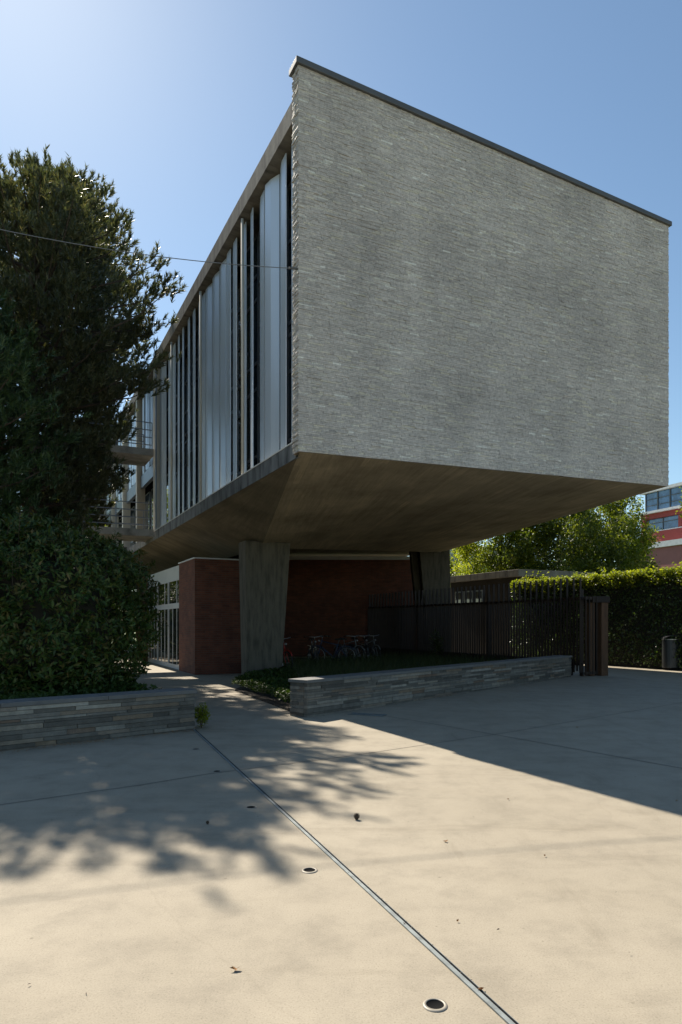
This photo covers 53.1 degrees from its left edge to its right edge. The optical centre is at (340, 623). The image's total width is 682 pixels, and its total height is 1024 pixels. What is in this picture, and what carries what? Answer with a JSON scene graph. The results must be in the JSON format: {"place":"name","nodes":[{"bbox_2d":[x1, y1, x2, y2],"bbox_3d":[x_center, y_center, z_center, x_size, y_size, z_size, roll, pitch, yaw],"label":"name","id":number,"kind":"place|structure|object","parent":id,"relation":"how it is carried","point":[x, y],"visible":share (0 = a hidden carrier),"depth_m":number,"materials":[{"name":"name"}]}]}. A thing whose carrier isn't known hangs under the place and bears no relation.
{"place":"outdoors","nodes":[
{"label":"outdoors","id":0,"kind":"place"},
{"bbox_2d":[0,647,681,1023],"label":"plaza","id":1,"kind":"structure","parent":0,"point":[172,907],"depth_m":4.28,"materials":[{"name":"concrete"}]},
{"bbox_2d":[0,147,157,526],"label":"pine tree","id":2,"kind":"object","parent":1,"relation":"on","point":[34,159],"visible":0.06,"depth_m":23.78,"materials":[{"name":"green plant"}]},
{"bbox_2d":[0,688,196,750],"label":"planter wall","id":3,"kind":"structure","parent":1,"relation":"on","point":[25,723],"depth_m":8.78,"materials":[{"name":"grey stone"}]},
{"bbox_2d":[0,730,199,751],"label":"leaf litter","id":4,"kind":"object","parent":1,"relation":"on","point":[104,738],"visible":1,"depth_m":8.82,"materials":[{"name":"brown plant"}]},
{"bbox_2d":[86,525,135,638],"bbox_3d":[-13.103,-1.847,35.855,5.758,7.101,5.475,0,0,0],"label":"broadleaf tree","id":5,"kind":"object","parent":1,"relation":"on","point":[118,607],"visible":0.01,"depth_m":35.67,"materials":[{"name":"green plant"}]},
{"bbox_2d":[194,702,210,727],"bbox_3d":[-2.015,1.311,9.844,0.287,0.381,0.292,0,0,0],"label":"plant","id":6,"kind":"object","parent":1,"relation":"on","point":[202,714],"visible":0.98,"depth_m":9.83,"materials":[{"name":"green plant"}]},
{"bbox_2d":[245,806,256,808],"bbox_3d":[-0.734,1.497,5.577,0.100,0.005,0.100,0,0,0],"label":"ground light","id":7,"kind":"object","parent":1,"relation":"on","point":[250,807],"visible":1,"depth_m":5.57,"materials":[{"name":"metal"}]},
{"bbox_2d":[301,867,317,873],"bbox_3d":[-0.191,1.497,4.152,0.100,0.005,0.100,0,0,0],"label":"ground light","id":8,"kind":"object","parent":1,"relation":"on","point":[308,870],"visible":1,"depth_m":4.15,"materials":[{"name":"metal"}]},
{"bbox_2d":[235,657,410,710],"bbox_3d":[0.659,1.490,21.206,9.826,0.019,17.788,0,0,-21],"label":"flower bed","id":9,"kind":"object","parent":1,"relation":"on","point":[273,700],"visible":0.19,"depth_m":13.88,"materials":[{"name":"soil"}]},
{"bbox_2d":[282,637,292,665],"bbox_3d":[-1.828,0.918,20.075,0.653,1.059,1.724,-2,1,-32],"label":"bicycle","id":10,"kind":"object","parent":9,"relation":"on","point":[286,652],"visible":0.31,"depth_m":19.66,"materials":[{"name":"metal"}]},
{"bbox_2d":[231,665,360,702],"bbox_3d":[-0.783,1.248,15.693,3.467,0.263,8.991,0,0,0],"label":"ground cover","id":11,"kind":"object","parent":9,"relation":"on","point":[269,680],"visible":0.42,"depth_m":14.84,"materials":[{"name":"green plant"}]},
{"bbox_2d":[304,636,322,660],"bbox_3d":[-0.922,0.918,22.739,0.653,1.059,1.724,-2,0,-12],"label":"bicycle","id":12,"kind":"object","parent":9,"relation":"on","point":[310,649],"visible":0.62,"depth_m":22.71,"materials":[{"name":"metal"}]},
{"bbox_2d":[307,635,355,660],"bbox_3d":[-0.325,0.918,23.462,1.724,1.059,0.653,0,-2,12],"label":"bicycle","id":13,"kind":"object","parent":9,"relation":"on","point":[339,649],"visible":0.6,"depth_m":23.41,"materials":[{"name":"metal"}]},
{"bbox_2d":[333,635,364,660],"bbox_3d":[0.275,0.918,24.155,0.653,1.059,1.724,-3,2,-40],"label":"bicycle","id":14,"kind":"object","parent":9,"relation":"on","point":[355,647],"visible":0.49,"depth_m":23.98,"materials":[{"name":"metal"}]},
{"bbox_2d":[347,635,373,657],"bbox_3d":[0.668,0.918,24.540,0.653,1.059,1.724,-2,1,-32],"label":"bicycle","id":15,"kind":"object","parent":9,"relation":"on","point":[366,646],"visible":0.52,"depth_m":24.23,"materials":[{"name":"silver metal"}]},
{"bbox_2d":[359,635,380,657],"bbox_3d":[1.051,0.918,24.937,0.653,1.059,1.724,-2,1,-24],"label":"bicycle","id":16,"kind":"object","parent":9,"relation":"on","point":[363,644],"visible":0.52,"depth_m":24.65,"materials":[{"name":"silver metal"}]},
{"bbox_2d":[283,650,529,677],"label":"grass","id":17,"kind":"structure","parent":9,"relation":"on","point":[358,664],"depth_m":20.14,"materials":[{"name":"green plant"}]},
{"bbox_2d":[0,703,676,804],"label":"paving joint","id":18,"kind":"object","parent":1,"relation":"on","point":[297,762],"visible":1,"depth_m":7.32,"materials":[{"name":"grey concrete"}]},
{"bbox_2d":[193,729,518,1023],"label":"slot drain","id":19,"kind":"object","parent":1,"relation":"on","point":[495,1007],"visible":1,"depth_m":3.49,"materials":[{"name":"metal"}]},
{"bbox_2d":[204,737,478,987],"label":"leaf litter","id":20,"kind":"object","parent":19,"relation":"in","point":[324,844],"visible":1,"depth_m":4.16,"materials":[{"name":"brown plant"}]},
{"bbox_2d":[354,813,359,819],"bbox_3d":[0.120,1.474,5.230,0.048,0.052,0.048,0,0,-18],"label":"pine cone","id":21,"kind":"object","parent":1,"relation":"on","point":[356,816],"visible":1,"depth_m":5.22,"materials":[{"name":"brown plant"}]},
{"bbox_2d":[348,712,387,716],"bbox_3d":[0.438,1.493,11.271,0.620,0.012,0.224,0,0,24],"label":"drain grate","id":22,"kind":"object","parent":1,"relation":"on","point":[366,714],"visible":1,"depth_m":11.24,"materials":[{"name":"metal"}]},
{"bbox_2d":[77,55,671,674],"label":"concrete building","id":23,"kind":"structure","parent":1,"relation":"on","point":[425,357],"depth_m":14.42,"materials":[{"name":"concrete"}]},
{"bbox_2d":[119,518,121,543],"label":"window","id":24,"kind":"structure","parent":23,"relation":"in","point":[120,521],"depth_m":34.99,"materials":[{"name":"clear glass"}]},
{"bbox_2d":[130,506,135,546],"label":"window","id":25,"kind":"structure","parent":23,"relation":"in","point":[132,512],"depth_m":31.33,"materials":[{"name":"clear glass"}]},
{"bbox_2d":[145,491,150,529],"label":"window","id":26,"kind":"structure","parent":23,"relation":"in","point":[148,496],"depth_m":27.95,"materials":[{"name":"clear glass"}]},
{"bbox_2d":[0,229,297,269],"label":"overhead wire","id":27,"kind":"object","parent":23,"relation":"attached to","point":[294,268],"visible":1,"depth_m":11.24,"materials":[{"name":"metal"}]},
{"bbox_2d":[151,488,152,529],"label":"window","id":28,"kind":"structure","parent":23,"relation":"in","point":[152,488],"depth_m":27.17,"materials":[{"name":"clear glass"}]},
{"bbox_2d":[167,375,167,460],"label":"window","id":29,"kind":"structure","parent":23,"relation":"in","point":[167,375],"depth_m":24.59,"materials":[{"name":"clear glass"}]},
{"bbox_2d":[167,474,167,521],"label":"window","id":30,"kind":"structure","parent":23,"relation":"in","point":[167,474],"depth_m":24.59,"materials":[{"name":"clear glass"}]},
{"bbox_2d":[176,362,177,515],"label":"window","id":31,"kind":"structure","parent":23,"relation":"in","point":[176,362],"depth_m":23.10,"materials":[{"name":"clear glass"}]},
{"bbox_2d":[180,353,181,513],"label":"window","id":32,"kind":"structure","parent":23,"relation":"in","point":[181,353],"depth_m":22.59,"materials":[{"name":"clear glass"}]},
{"bbox_2d":[185,339,190,510],"bbox_3d":[-4.877,-6.073,21.796,0.068,5.695,0.913,0,0,-26],"label":"window","id":33,"kind":"structure","parent":23,"relation":"in","point":[186,348],"depth_m":21.83,"materials":[{"name":"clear glass"}]},
{"bbox_2d":[191,328,197,506],"bbox_3d":[-4.479,-6.073,20.969,0.068,5.695,0.913,0,0,-26],"label":"window","id":34,"kind":"structure","parent":23,"relation":"in","point":[196,332],"depth_m":20.89,"materials":[{"name":"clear glass"}]},
{"bbox_2d":[231,273,232,480],"bbox_3d":[-2.878,-6.073,17.672,0.068,5.695,0.913,0,0,-26],"label":"window","id":35,"kind":"structure","parent":23,"relation":"in","point":[232,273],"depth_m":17.42,"materials":[{"name":"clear glass"}]},
{"bbox_2d":[237,260,240,476],"bbox_3d":[-2.477,-6.073,16.847,0.068,5.695,0.912,0,0,-26],"label":"window","id":36,"kind":"structure","parent":23,"relation":"in","point":[238,266],"depth_m":16.90,"materials":[{"name":"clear glass"}]},
{"bbox_2d":[246,234,257,470],"bbox_3d":[-2.077,-6.073,16.023,0.068,5.695,0.913,0,0,-26],"label":"window","id":37,"kind":"structure","parent":23,"relation":"in","point":[248,253],"depth_m":16.12,"materials":[{"name":"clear glass"}]},
{"bbox_2d":[258,230,259,462],"bbox_3d":[-1.677,-6.073,15.198,0.068,5.695,0.913,0,0,-26],"label":"window","id":38,"kind":"structure","parent":23,"relation":"in","point":[259,230],"depth_m":15.54,"materials":[{"name":"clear glass"}]},
{"bbox_2d":[287,181,290,444],"bbox_3d":[-0.876,-6.073,13.549,0.068,5.695,0.913,0,0,-26],"label":"window","id":39,"kind":"structure","parent":23,"relation":"in","point":[289,186],"depth_m":13.88,"materials":[{"name":"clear glass"}]},
{"bbox_2d":[288,655,571,716],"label":"planter wall","id":40,"kind":"structure","parent":1,"relation":"on","point":[319,695],"depth_m":13.25,"materials":[{"name":"grey stone"}]},
{"bbox_2d":[422,998,447,1011],"bbox_3d":[0.370,1.497,2.685,0.100,0.005,0.100,0,0,0],"label":"ground light","id":41,"kind":"object","parent":1,"relation":"on","point":[434,1004],"visible":1,"depth_m":2.68,"materials":[{"name":"metal"}]},
{"bbox_2d":[428,630,443,657],"bbox_3d":[3.636,0.843,25.802,0.680,1.316,0.707,0,0,24],"label":"plant","id":42,"kind":"object","parent":1,"relation":"on","point":[437,648],"visible":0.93,"depth_m":25.78,"materials":[{"name":"green plant"}]},
{"bbox_2d":[368,577,583,675],"bbox_3d":[4.092,0.090,25.425,0.182,2.860,12.990,0,0,-26],"label":"bar fence","id":43,"kind":"object","parent":1,"relation":"on","point":[403,628],"visible":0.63,"depth_m":23.91,"materials":[{"name":"brown metal"}]},
{"bbox_2d":[450,569,593,655],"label":"flat roofed shed","id":44,"kind":"structure","parent":1,"relation":"on","point":[506,577],"depth_m":33.36,"materials":[{"name":"concrete"}]},
{"bbox_2d":[455,590,482,602],"bbox_3d":[6.553,-1.350,35.043,0.063,0.700,2.300,0,0,-26],"label":"window","id":45,"kind":"structure","parent":44,"relation":"in","point":[481,591],"depth_m":35.00,"materials":[{"name":"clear glass"}]},
{"bbox_2d":[388,716,678,767],"bbox_3d":[2.706,1.496,8.281,0.088,0.001,7.319,0,0,-35],"label":"paving joint","id":46,"kind":"object","parent":1,"relation":"on","point":[544,743],"visible":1,"depth_m":8.51,"materials":[{"name":"grey concrete"}]},
{"bbox_2d":[510,558,681,670],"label":"clipped hedge","id":47,"kind":"object","parent":1,"relation":"on","point":[644,611],"visible":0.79,"depth_m":23.81,"materials":[{"name":"green plant"}]},
{"bbox_2d":[584,596,609,675],"bbox_3d":[7.402,0.350,19.878,0.660,2.300,0.480,0,0,-26],"label":"rusted gate post","id":48,"kind":"object","parent":1,"relation":"on","point":[602,634],"visible":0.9,"depth_m":19.75,"materials":[{"name":"metal"}]},
{"bbox_2d":[584,597,597,674],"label":"narrow gate","id":49,"kind":"structure","parent":48,"relation":"attached to","point":[593,671],"depth_m":19.50,"materials":[{"name":"brown metal"}]},
{"bbox_2d":[661,635,680,669],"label":"litter bin","id":50,"kind":"object","parent":1,"relation":"on","point":[669,651],"visible":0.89,"depth_m":22.03,"materials":[{"name":"metal"}]},
{"bbox_2d":[0,0,681,571],"label":"sky","id":51,"kind":"structure","parent":0,"point":[178,103],"materials":[{"name":"blue"}]},
{"label":"ground","id":52,"kind":"structure","parent":0,"visible":0},
{"bbox_2d":[450,545,486,585],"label":"broadleaf tree","id":53,"kind":"object","parent":52,"relation":"on","point":[451,562],"visible":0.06,"depth_m":46.84,"materials":[{"name":"green plant"}]},
{"bbox_2d":[450,546,550,570],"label":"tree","id":54,"kind":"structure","parent":52,"relation":"on","point":[471,559],"depth_m":73.47,"materials":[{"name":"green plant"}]},
{"bbox_2d":[450,524,552,586],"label":"broadleaf tree","id":55,"kind":"object","parent":52,"relation":"on","point":[465,552],"visible":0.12,"depth_m":40.64,"materials":[{"name":"green plant"}]},
{"bbox_2d":[485,502,639,574],"bbox_3d":[12.586,-3.251,39.718,8.701,11.410,8.488,0,0,0],"label":"broadleaf tree","id":56,"kind":"object","parent":52,"relation":"on","point":[594,555],"visible":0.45,"depth_m":38.19,"materials":[{"name":"green plant"}]},
{"bbox_2d":[554,495,664,573],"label":"broadleaf tree","id":57,"kind":"object","parent":52,"relation":"on","point":[637,536],"visible":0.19,"depth_m":41.66,"materials":[{"name":"green plant"}]},
{"bbox_2d":[635,482,681,569],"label":"red building","id":58,"kind":"structure","parent":52,"relation":"on","point":[662,505],"depth_m":91.98,"materials":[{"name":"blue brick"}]},
{"bbox_2d":[675,487,681,517],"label":"broadleaf tree","id":59,"kind":"object","parent":52,"relation":"on","point":[680,505],"visible":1,"depth_m":30.42,"materials":[{"name":"green plant"}]},
{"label":"flower bed","id":60,"kind":"structure","parent":0,"visible":0},
{"bbox_2d":[0,283,94,526],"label":"pine tree","id":61,"kind":"object","parent":60,"relation":"on","point":[14,372],"visible":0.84,"depth_m":13.31,"materials":[{"name":"green plant"}]},
{"bbox_2d":[0,671,161,699],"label":"ground cover","id":62,"kind":"object","parent":60,"relation":"on","point":[59,690],"visible":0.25,"depth_m":10.32,"materials":[{"name":"green plant"}]},
{"bbox_2d":[0,506,167,694],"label":"laurel bush","id":63,"kind":"object","parent":60,"relation":"on","point":[61,619],"visible":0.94,"depth_m":10.52,"materials":[{"name":"green plant"}]},
{"bbox_2d":[0,144,188,554],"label":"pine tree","id":64,"kind":"object","parent":60,"relation":"on","point":[53,214],"visible":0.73,"depth_m":15.98,"materials":[{"name":"green plant"}]}
]}

